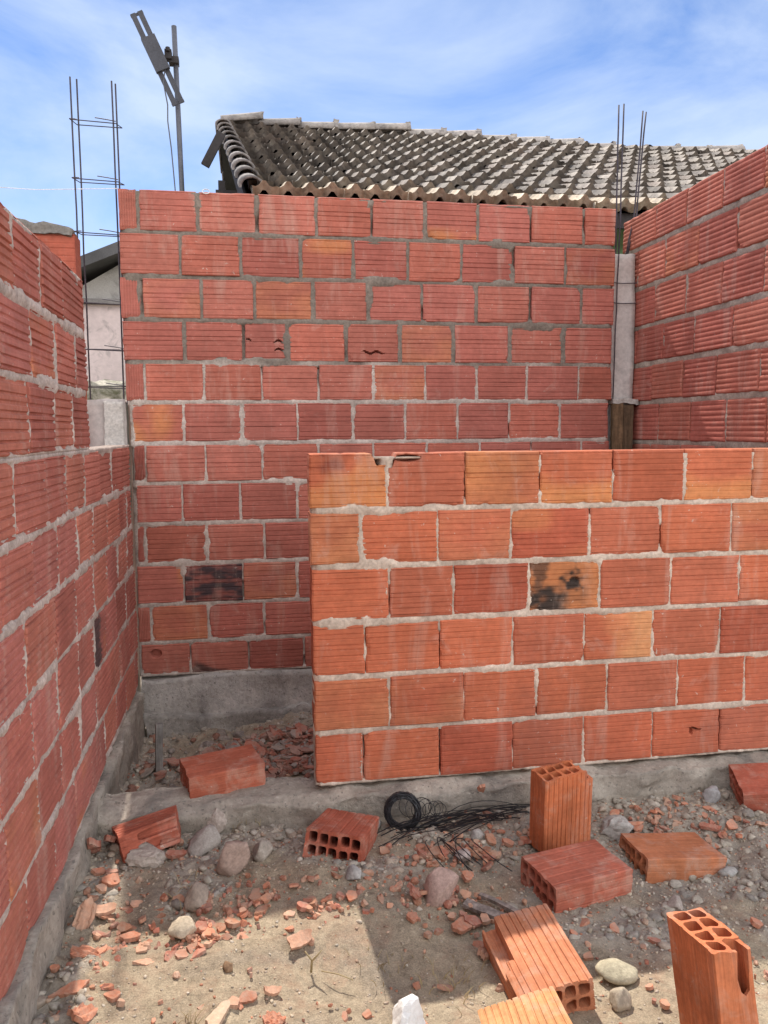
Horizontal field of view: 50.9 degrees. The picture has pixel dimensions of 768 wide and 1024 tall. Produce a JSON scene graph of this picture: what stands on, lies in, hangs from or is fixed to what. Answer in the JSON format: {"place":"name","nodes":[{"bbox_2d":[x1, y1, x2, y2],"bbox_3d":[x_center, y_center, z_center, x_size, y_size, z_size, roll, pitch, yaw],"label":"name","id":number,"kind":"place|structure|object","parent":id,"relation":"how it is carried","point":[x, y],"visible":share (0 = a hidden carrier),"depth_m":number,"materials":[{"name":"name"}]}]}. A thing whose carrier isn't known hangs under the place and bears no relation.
{"place":"outdoors","nodes":[
{"label":"outdoors","id":0,"kind":"place"},
{"bbox_2d":[81,241,125,381],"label":"pink house","id":1,"kind":"structure","parent":0,"point":[102,281],"depth_m":11.30,"materials":[{"name":"paint"}]},
{"bbox_2d":[178,1006,203,1023],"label":"dry grass","id":2,"kind":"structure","parent":0,"point":[190,1016],"depth_m":1.87,"materials":[{"name":"brown plant"}]},
{"bbox_2d":[0,0,767,255],"label":"sky","id":3,"kind":"structure","parent":0,"point":[556,69],"materials":[{"name":"blue"}]},
{"bbox_2d":[36,711,767,1023],"bbox_3d":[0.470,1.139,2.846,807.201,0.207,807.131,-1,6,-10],"label":"ground","id":4,"kind":"structure","parent":0,"point":[147,994],"depth_m":2.17,"materials":[{"name":"brown soil"}]},
{"bbox_2d":[16,217,86,405],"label":"brick pillar","id":5,"kind":"structure","parent":4,"relation":"on","point":[61,242],"depth_m":3.68,"materials":[{"name":"brick"}]},
{"bbox_2d":[48,979,89,997],"bbox_3d":[-0.764,1.165,1.961,0.098,0.012,0.039,-11,22,-32],"label":"clay shard","id":6,"kind":"object","parent":4,"relation":"on","point":[72,987],"visible":0.99,"depth_m":1.96,"materials":[{"name":"orange brick"}]},
{"bbox_2d":[0,202,145,1023],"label":"brick wall","id":7,"kind":"structure","parent":4,"relation":"on","point":[72,731],"depth_m":2.25,"materials":[{"name":"brick"}]},
{"bbox_2d":[67,1002,97,1023],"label":"clay shard","id":8,"kind":"object","parent":4,"relation":"on","point":[81,1013],"visible":1,"depth_m":1.87,"materials":[{"name":"orange brick"}]},
{"bbox_2d":[72,896,96,929],"bbox_3d":[-0.825,1.111,2.232,0.055,0.089,0.016,10,-32,-3],"label":"clay shard","id":9,"kind":"object","parent":4,"relation":"on","point":[85,914],"visible":1,"depth_m":2.23,"materials":[{"name":"orange brick"}]},
{"bbox_2d":[70,945,100,958],"bbox_3d":[-0.776,1.151,2.099,0.087,0.017,0.048,12,14,12],"label":"clay shard","id":10,"kind":"object","parent":4,"relation":"on","point":[82,951],"visible":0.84,"depth_m":2.10,"materials":[{"name":"orange brick"}]},
{"bbox_2d":[87,837,100,853],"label":"clay shard","id":11,"kind":"object","parent":4,"relation":"on","point":[93,845],"visible":0.98,"depth_m":2.56,"materials":[{"name":"orange brick"}]},
{"bbox_2d":[103,835,115,842],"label":"clay shard","id":12,"kind":"object","parent":4,"relation":"on","point":[110,838],"visible":0.98,"depth_m":2.62,"materials":[{"name":"brick"}]},
{"bbox_2d":[87,379,132,476],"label":"yard wall","id":13,"kind":"structure","parent":4,"relation":"on","point":[100,393],"depth_m":6.65,"materials":[{"name":"paint"}]},
{"bbox_2d":[101,873,119,886],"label":"clay shard","id":14,"kind":"object","parent":4,"relation":"on","point":[108,880],"visible":1,"depth_m":2.44,"materials":[{"name":"orange brick"}]},
{"bbox_2d":[103,989,120,1002],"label":"clay shard","id":15,"kind":"object","parent":4,"relation":"on","point":[112,996],"visible":1,"depth_m":1.94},
{"bbox_2d":[87,398,140,691],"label":"concrete column","id":16,"kind":"structure","parent":4,"relation":"on","point":[109,422],"depth_m":3.89,"materials":[{"name":"grey concrete"}]},
{"bbox_2d":[69,76,125,399],"bbox_3d":[-1.360,-1.246,3.882,0.226,1.620,0.099,-1,6,-10],"label":"rebar cage","id":17,"kind":"object","parent":16,"relation":"on","point":[83,232],"visible":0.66,"depth_m":3.86,"materials":[{"name":"metal"}]},
{"bbox_2d":[132,958,153,965],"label":"clay shard","id":18,"kind":"object","parent":4,"relation":"on","point":[145,961],"visible":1,"depth_m":2.06,"materials":[{"name":"orange brick"}]},
{"bbox_2d":[112,805,180,862],"bbox_3d":[-0.770,1.059,2.662,0.219,0.087,0.151,-11,-1,-27],"label":"hollow brick","id":19,"kind":"object","parent":4,"relation":"on","point":[155,828],"visible":0.92,"depth_m":2.63,"materials":[{"name":"brick"}]},
{"bbox_2d":[125,842,167,868],"bbox_3d":[-0.757,1.103,2.571,0.132,0.069,0.096,1,5,-16],"label":"mortar lump","id":20,"kind":"object","parent":4,"relation":"on","point":[147,855],"visible":0.91,"depth_m":2.54,"materials":[{"name":"grey concrete"}]},
{"bbox_2d":[130,10,184,190],"bbox_3d":[-2.064,-1.919,7.651,0.458,5.315,0.175,-1,6,-10],"label":"antenna","id":21,"kind":"object","parent":4,"relation":"on","point":[159,59],"visible":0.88,"depth_m":7.42,"materials":[{"name":"metal"}]},
{"bbox_2d":[155,723,162,771],"bbox_3d":[-0.940,1.004,3.371,0.030,0.242,0.023,-1,2,-27],"label":"wood stake","id":22,"kind":"object","parent":4,"relation":"on","point":[158,746],"visible":0.84,"depth_m":3.36,"materials":[{"name":"grey wood"}]},
{"bbox_2d":[160,834,180,846],"bbox_3d":[-0.700,1.080,2.642,0.070,0.016,0.038,3,32,-27],"label":"clay shard","id":23,"kind":"object","parent":4,"relation":"on","point":[163,841],"visible":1,"depth_m":2.63,"materials":[{"name":"orange brick"}]},
{"bbox_2d":[165,850,187,859],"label":"clay shard","id":24,"kind":"object","parent":4,"relation":"on","point":[172,854],"visible":1,"depth_m":2.59,"materials":[{"name":"brick"}]},
{"bbox_2d":[167,916,196,939],"bbox_3d":[-0.545,1.134,2.182,0.074,0.059,0.065,0,6,7],"label":"stone","id":25,"kind":"object","parent":4,"relation":"on","point":[181,927],"visible":0.94,"depth_m":2.17,"materials":[{"name":"beige stone"}]},
{"bbox_2d":[167,870,212,909],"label":"dry grass","id":26,"kind":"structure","parent":4,"relation":"on","point":[182,887],"depth_m":2.35,"materials":[{"name":"beige plant"}]},
{"bbox_2d":[184,881,208,912],"bbox_3d":[-0.540,1.109,2.326,0.067,0.077,0.078,-1,6,-6],"label":"stone","id":27,"kind":"object","parent":4,"relation":"on","point":[197,895],"visible":0.95,"depth_m":2.31,"materials":[{"name":"grey stone"}]},
{"bbox_2d":[187,824,220,856],"bbox_3d":[-0.591,1.084,2.643,0.112,0.071,0.101,-15,28,-19],"label":"stone","id":28,"kind":"object","parent":4,"relation":"on","point":[205,840],"visible":0.99,"depth_m":2.63,"materials":[{"name":"grey stone"}]},
{"bbox_2d":[207,808,226,833],"bbox_3d":[-0.577,1.071,2.795,0.072,0.088,0.036,10,-21,-22],"label":"mortar lump","id":29,"kind":"object","parent":4,"relation":"on","point":[218,820],"visible":0.88,"depth_m":2.79,"materials":[{"name":"grey concrete"}]},
{"bbox_2d":[205,1000,229,1023],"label":"clay shard","id":30,"kind":"object","parent":4,"relation":"on","point":[218,1014],"visible":1,"depth_m":1.87,"materials":[{"name":"beige brick"}]},
{"bbox_2d":[201,131,236,193],"bbox_3d":[-1.058,-0.834,5.465,0.271,3.379,0.110,-1,6,-10],"label":"timber post","id":31,"kind":"object","parent":4,"relation":"on","point":[213,148],"visible":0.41,"depth_m":5.32,"materials":[{"name":"paint"}]},
{"bbox_2d":[125,721,313,791],"bbox_3d":[-0.609,1.101,3.533,0.953,0.183,1.027,-1,6,-10],"label":"room debris","id":32,"kind":"object","parent":4,"relation":"on","point":[220,734],"visible":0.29,"depth_m":3.77,"materials":[{"name":"brick"}]},
{"bbox_2d":[223,961,232,972],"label":"clod","id":33,"kind":"object","parent":4,"relation":"on","point":[227,967],"visible":1,"depth_m":2.03,"materials":[{"name":"brown soil"}]},
{"bbox_2d":[216,840,249,876],"bbox_3d":[-0.472,1.070,2.496,0.097,0.134,0.075,16,7,-33],"label":"stone","id":34,"kind":"object","parent":4,"relation":"on","point":[234,857],"visible":0.98,"depth_m":2.47,"materials":[{"name":"grey stone"}]},
{"bbox_2d":[253,840,273,861],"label":"stone","id":35,"kind":"object","parent":4,"relation":"on","point":[262,850],"visible":1,"depth_m":2.54,"materials":[{"name":"grey stone"}]},
{"bbox_2d":[263,985,281,996],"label":"clay shard","id":36,"kind":"object","parent":4,"relation":"on","point":[272,991],"visible":1,"depth_m":1.96,"materials":[{"name":"orange brick"}]},
{"bbox_2d":[262,1010,285,1023],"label":"clay shard","id":37,"kind":"object","parent":4,"relation":"on","point":[272,1017],"visible":1,"depth_m":1.88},
{"bbox_2d":[287,929,311,949],"bbox_3d":[-0.223,1.128,2.133,0.077,0.033,0.039,-16,42,-37],"label":"clay shard","id":38,"kind":"object","parent":4,"relation":"on","point":[299,939],"visible":1,"depth_m":2.13,"materials":[{"name":"orange brick"}]},
{"bbox_2d":[304,950,352,979],"bbox_3d":[-0.138,1.141,2.032,0.131,0.064,0.013,1,6,17],"label":"dry twig","id":39,"kind":"object","parent":4,"relation":"on","point":[312,960],"visible":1,"depth_m":2.04,"materials":[{"name":"brown wood"}]},
{"bbox_2d":[302,808,378,861],"bbox_3d":[-0.136,1.071,2.667,0.190,0.092,0.280,5,-6,11],"label":"hollow brick","id":40,"kind":"object","parent":4,"relation":"on","point":[341,834],"visible":0.98,"depth_m":2.59,"materials":[{"name":"brick"}]},
{"bbox_2d":[345,864,361,880],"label":"stone","id":41,"kind":"object","parent":4,"relation":"on","point":[354,872],"visible":1,"depth_m":2.41,"materials":[{"name":"grey stone"}]},
{"bbox_2d":[118,189,615,737],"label":"brick wall","id":42,"kind":"structure","parent":4,"relation":"on","point":[272,343],"depth_m":4.03,"materials":[{"name":"brick"}]},
{"bbox_2d":[0,187,117,189],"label":"string line","id":43,"kind":"object","parent":42,"relation":"attached to","point":[58,189],"visible":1,"depth_m":3.83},
{"bbox_2d":[344,944,420,986],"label":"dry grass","id":44,"kind":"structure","parent":4,"relation":"on","point":[385,963],"depth_m":2.08,"materials":[{"name":"brown plant"}]},
{"bbox_2d":[31,714,767,1023],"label":"earth clods","id":45,"kind":"object","parent":4,"relation":"on","point":[54,1004],"visible":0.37,"depth_m":2.60,"materials":[{"name":"brown soil"}]},
{"bbox_2d":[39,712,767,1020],"bbox_3d":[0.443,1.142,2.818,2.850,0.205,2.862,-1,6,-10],"label":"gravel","id":46,"kind":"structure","parent":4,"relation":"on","point":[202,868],"depth_m":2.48,"materials":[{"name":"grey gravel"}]},
{"bbox_2d":[42,722,767,1023],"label":"brick rubble","id":47,"kind":"object","parent":4,"relation":"on","point":[291,763],"visible":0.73,"depth_m":2.34,"materials":[{"name":"brick"}]},
{"bbox_2d":[95,902,116,915],"bbox_3d":[-0.796,1.123,2.286,0.074,0.027,0.038,3,15,-22],"label":"clay shard","id":48,"kind":"object","parent":47,"relation":"on","point":[106,909],"visible":0.82,"depth_m":2.29,"materials":[{"name":"orange brick"}]},
{"bbox_2d":[600,815,633,840],"bbox_3d":[0.820,1.102,2.820,0.150,0.087,0.096,3,4,-27],"label":"rock","id":49,"kind":"object","parent":47,"relation":"on","point":[614,826],"visible":0.9,"depth_m":2.79,"materials":[{"name":"grey stone"}]},
{"bbox_2d":[628,821,643,827],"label":"clay shard","id":50,"kind":"object","parent":47,"relation":"on","point":[636,823],"visible":0.44,"depth_m":2.87,"materials":[{"name":"orange brick"}]},
{"bbox_2d":[43,712,767,1023],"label":"grit","id":51,"kind":"object","parent":4,"relation":"on","point":[388,931],"visible":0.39,"depth_m":2.42,"materials":[{"name":"grey gravel"}]},
{"bbox_2d":[392,994,425,1023],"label":"plaster lump","id":52,"kind":"object","parent":4,"relation":"on","point":[407,1009],"visible":1,"depth_m":1.83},
{"bbox_2d":[406,912,417,923],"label":"clay shard","id":53,"kind":"object","parent":4,"relation":"on","point":[412,917],"visible":1,"depth_m":2.25,"materials":[{"name":"orange brick"}]},
{"bbox_2d":[406,882,420,899],"bbox_3d":[0.089,1.103,2.344,0.016,0.043,0.058,-44,19,0],"label":"clay shard","id":54,"kind":"object","parent":4,"relation":"on","point":[414,892],"visible":1,"depth_m":2.33,"materials":[{"name":"orange brick"}]},
{"bbox_2d":[384,791,448,830],"bbox_3d":[0.116,1.046,2.835,0.240,0.137,0.088,-1,6,-10],"label":"wire coil","id":55,"kind":"object","parent":4,"relation":"on","point":[392,799],"visible":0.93,"depth_m":2.81,"materials":[{"name":"black metal"}]},
{"bbox_2d":[97,448,767,837],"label":"brick wall","id":56,"kind":"structure","parent":4,"relation":"on","point":[499,624],"depth_m":2.98,"materials":[{"name":"brick"}]},
{"bbox_2d":[179,744,265,798],"bbox_3d":[-0.598,0.961,2.982,0.279,0.092,0.190,-5,9,-23],"label":"hollow brick","id":57,"kind":"object","parent":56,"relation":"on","point":[226,771],"visible":0.97,"depth_m":2.93,"materials":[{"name":"brick"}]},
{"bbox_2d":[477,784,485,792],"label":"clay shard","id":58,"kind":"object","parent":56,"relation":"on","point":[481,787],"visible":1,"depth_m":2.95,"materials":[{"name":"orange brick"}]},
{"bbox_2d":[424,867,458,906],"bbox_3d":[0.163,1.101,2.373,0.134,0.079,0.097,-25,44,-23],"label":"stone","id":59,"kind":"object","parent":4,"relation":"on","point":[440,884],"visible":0.95,"depth_m":2.35,"materials":[{"name":"stone"}]},
{"bbox_2d":[415,955,487,1014],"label":"dry grass","id":60,"kind":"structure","parent":4,"relation":"on","point":[453,977],"depth_m":2.03,"materials":[{"name":"brown plant"}]},
{"bbox_2d":[377,800,529,870],"bbox_3d":[0.336,1.091,2.732,0.727,0.064,0.403,-1,6,-10],"label":"wire bundle","id":61,"kind":"object","parent":4,"relation":"on","point":[459,823],"visible":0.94,"depth_m":2.80,"materials":[{"name":"black metal"}]},
{"bbox_2d":[451,917,471,934],"bbox_3d":[0.213,1.147,2.234,0.060,0.014,0.042,-5,24,-38],"label":"clay shard","id":62,"kind":"object","parent":4,"relation":"on","point":[459,925],"visible":1,"depth_m":2.23,"materials":[{"name":"orange brick"}]},
{"bbox_2d":[455,848,470,861],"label":"stone","id":63,"kind":"object","parent":4,"relation":"on","point":[463,853],"visible":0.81,"depth_m":2.59,"materials":[{"name":"grey stone"}]},
{"bbox_2d":[461,870,473,882],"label":"clay shard","id":64,"kind":"object","parent":4,"relation":"on","point":[467,876],"visible":1,"depth_m":2.47,"materials":[{"name":"orange brick"}]},
{"bbox_2d":[464,915,481,927],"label":"clay shard","id":65,"kind":"object","parent":4,"relation":"on","point":[474,920],"visible":1,"depth_m":2.25,"materials":[{"name":"red brick"}]},
{"bbox_2d":[471,829,483,839],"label":"stone","id":66,"kind":"object","parent":4,"relation":"on","point":[477,834],"visible":0.93,"depth_m":2.74,"materials":[{"name":"grey stone"}]},
{"bbox_2d":[477,946,488,960],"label":"clay shard","id":67,"kind":"object","parent":4,"relation":"on","point":[482,952],"visible":0.96,"depth_m":2.11,"materials":[{"name":"red brick"}]},
{"bbox_2d":[463,898,508,918],"bbox_3d":[0.298,1.144,2.306,0.152,0.014,0.034,7,15,33],"label":"splintered board","id":68,"kind":"object","parent":4,"relation":"on","point":[489,911],"visible":0.64,"depth_m":2.31,"materials":[{"name":"grey wood"}]},
{"bbox_2d":[215,111,758,253],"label":"tiled house","id":69,"kind":"structure","parent":4,"relation":"on","point":[259,154],"depth_m":5.83,"materials":[{"name":"grey tile"}]},
{"bbox_2d":[478,892,518,912],"bbox_3d":[0.335,1.143,2.356,0.131,0.016,0.020,8,16,38],"label":"splintered board","id":70,"kind":"object","parent":4,"relation":"on","point":[500,903],"visible":0.93,"depth_m":2.35,"materials":[{"name":"grey wood"}]},
{"bbox_2d":[477,986,572,1023],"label":"hollow brick","id":71,"kind":"object","parent":4,"relation":"on","point":[544,1006],"visible":1,"depth_m":1.82,"materials":[{"name":"brick"}]},
{"bbox_2d":[482,904,594,1013],"bbox_3d":[0.382,1.140,2.039,0.190,0.092,0.281,-10,12,-10],"label":"hollow brick","id":72,"kind":"object","parent":4,"relation":"on","point":[531,950],"visible":0.81,"depth_m":2.00,"materials":[{"name":"brick"}]},
{"bbox_2d":[529,759,592,851],"bbox_3d":[0.594,0.989,2.710,0.190,0.282,0.092,-6,13,-22],"label":"hollow brick","id":73,"kind":"object","parent":4,"relation":"on","point":[560,802],"visible":0.94,"depth_m":2.67,"materials":[{"name":"brick"}]},
{"bbox_2d":[520,839,632,912],"bbox_3d":[0.588,1.116,2.474,0.282,0.092,0.190,-3,8,-23],"label":"hollow brick","id":74,"kind":"object","parent":4,"relation":"on","point":[576,876],"visible":0.98,"depth_m":2.42,"materials":[{"name":"brick"}]},
{"bbox_2d":[595,958,637,985],"bbox_3d":[0.593,1.168,2.049,0.114,0.042,0.082,5,10,-16],"label":"stone","id":75,"kind":"object","parent":4,"relation":"on","point":[615,971],"visible":1,"depth_m":2.03,"materials":[{"name":"beige stone"}]},
{"bbox_2d":[609,987,631,1012],"bbox_3d":[0.568,1.171,1.942,0.053,0.054,0.062,3,-5,29],"label":"stone","id":76,"kind":"object","parent":4,"relation":"on","point":[620,1000],"visible":1,"depth_m":1.93,"materials":[{"name":"beige stone"}]},
{"bbox_2d":[608,104,646,449],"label":"concrete column","id":77,"kind":"structure","parent":4,"relation":"on","point":[622,353],"depth_m":4.33,"materials":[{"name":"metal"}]},
{"bbox_2d":[608,397,638,449],"bbox_3d":[1.287,-0.358,4.361,0.163,0.520,0.074,-1,6,-10],"label":"formwork board","id":78,"kind":"object","parent":77,"relation":"attached to","point":[621,428],"visible":0.66,"depth_m":4.32,"materials":[{"name":"brown wood"}]},
{"bbox_2d":[619,832,726,883],"bbox_3d":[0.950,1.146,2.670,0.281,0.093,0.189,4,3,-11],"label":"hollow brick","id":79,"kind":"object","parent":4,"relation":"on","point":[654,858],"visible":0.91,"depth_m":2.61,"materials":[{"name":"brick"}]},
{"bbox_2d":[667,895,682,911],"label":"stone","id":80,"kind":"object","parent":4,"relation":"on","point":[675,902],"visible":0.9,"depth_m":2.36,"materials":[{"name":"grey stone"}]},
{"bbox_2d":[623,144,767,448],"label":"brick wall","id":81,"kind":"structure","parent":4,"relation":"on","point":[699,250],"depth_m":3.69,"materials":[{"name":"brick"}]},
{"bbox_2d":[699,822,721,831],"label":"clay shard","id":82,"kind":"object","parent":4,"relation":"on","point":[709,826],"visible":1,"depth_m":2.82,"materials":[{"name":"orange brick"}]},
{"bbox_2d":[702,785,720,803],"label":"stone","id":83,"kind":"object","parent":4,"relation":"on","point":[711,794],"visible":0.98,"depth_m":3.00,"materials":[{"name":"grey stone"}]},
{"bbox_2d":[667,908,757,1023],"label":"hollow brick","id":84,"kind":"object","parent":4,"relation":"on","point":[712,969],"visible":1,"depth_m":1.75,"materials":[{"name":"brick"}]},
{"bbox_2d":[718,866,737,876],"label":"stone","id":85,"kind":"object","parent":4,"relation":"on","point":[731,871],"visible":0.91,"depth_m":2.57,"materials":[{"name":"white stone"}]},
{"bbox_2d":[729,763,767,813],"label":"hollow brick","id":86,"kind":"object","parent":4,"relation":"on","point":[749,784],"visible":0.96,"depth_m":2.98,"materials":[{"name":"brick"}]}
]}

